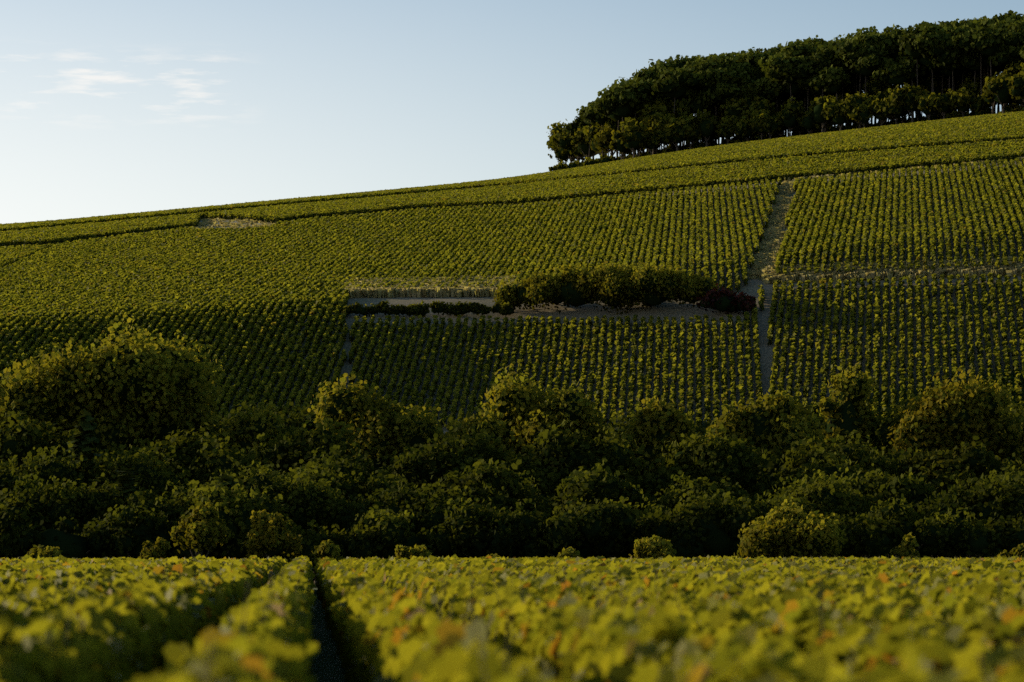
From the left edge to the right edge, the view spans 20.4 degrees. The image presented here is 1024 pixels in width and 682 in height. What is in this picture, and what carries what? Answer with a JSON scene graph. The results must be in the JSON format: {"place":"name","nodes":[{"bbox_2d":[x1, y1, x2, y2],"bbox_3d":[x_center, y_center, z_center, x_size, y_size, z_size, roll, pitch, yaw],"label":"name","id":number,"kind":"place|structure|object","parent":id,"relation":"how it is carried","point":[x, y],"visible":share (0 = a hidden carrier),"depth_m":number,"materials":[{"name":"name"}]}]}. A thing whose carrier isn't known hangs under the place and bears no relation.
{"place":"outdoors","nodes":[
{"label":"outdoors","id":0,"kind":"place"},
{"bbox_2d":[0,0,1023,223],"label":"sky","id":1,"kind":"structure","parent":0,"point":[108,107],"materials":[{"name":"blue"}]},
{"bbox_2d":[4,161,1023,681],"bbox_3d":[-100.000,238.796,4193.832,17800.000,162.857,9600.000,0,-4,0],"label":"terrain","id":2,"kind":"structure","parent":0,"point":[326,665],"depth_m":388.33,"materials":[{"name":"brown soil"}]},
{"bbox_2d":[200,219,269,228],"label":"patch","id":3,"kind":"object","parent":2,"relation":"on","point":[234,222],"visible":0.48,"depth_m":599.06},
{"bbox_2d":[0,314,1023,587],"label":"trees","id":4,"kind":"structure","parent":2,"relation":"on","point":[458,452],"depth_m":213.78,"materials":[{"name":"green plant"}]},
{"bbox_2d":[0,111,1023,427],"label":"vineyard","id":5,"kind":"object","parent":2,"relation":"on","point":[62,281],"visible":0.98,"depth_m":441.56,"materials":[{"name":"green plant"}]},
{"bbox_2d":[0,572,1023,681],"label":"vine leaves","id":6,"kind":"object","parent":2,"relation":"on","point":[119,630],"visible":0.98,"depth_m":17.33,"materials":[{"name":"green plant"}]},
{"bbox_2d":[0,554,1023,670],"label":"vineyard rows","id":7,"kind":"object","parent":2,"relation":"on","point":[337,581],"visible":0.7,"depth_m":59.87,"materials":[{"name":"green plant"}]},
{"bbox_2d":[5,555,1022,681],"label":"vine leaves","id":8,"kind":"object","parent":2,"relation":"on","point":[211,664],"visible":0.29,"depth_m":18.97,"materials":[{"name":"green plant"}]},
{"bbox_2d":[20,181,1009,423],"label":"hill posts","id":9,"kind":"object","parent":2,"relation":"on","point":[737,292],"visible":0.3,"depth_m":398.45,"materials":[{"name":"beige"}]},
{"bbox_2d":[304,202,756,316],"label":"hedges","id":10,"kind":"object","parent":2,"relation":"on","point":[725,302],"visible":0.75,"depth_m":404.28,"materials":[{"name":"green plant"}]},
{"bbox_2d":[144,157,1023,297],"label":"dry grass","id":11,"kind":"structure","parent":2,"relation":"on","point":[764,256],"depth_m":423.94,"materials":[{"name":"plant"}]},
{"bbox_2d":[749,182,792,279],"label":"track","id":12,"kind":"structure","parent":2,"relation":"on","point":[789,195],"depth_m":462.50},
{"bbox_2d":[546,10,1023,170],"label":"forest","id":13,"kind":"object","parent":2,"relation":"on","point":[948,34],"depth_m":812.73,"materials":[{"name":"green plant"}]},
{"bbox_2d":[783,160,1021,181],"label":"path","id":14,"kind":"structure","parent":0,"point":[929,168],"depth_m":537.06,"materials":[{"name":"brown soil"}]}
]}

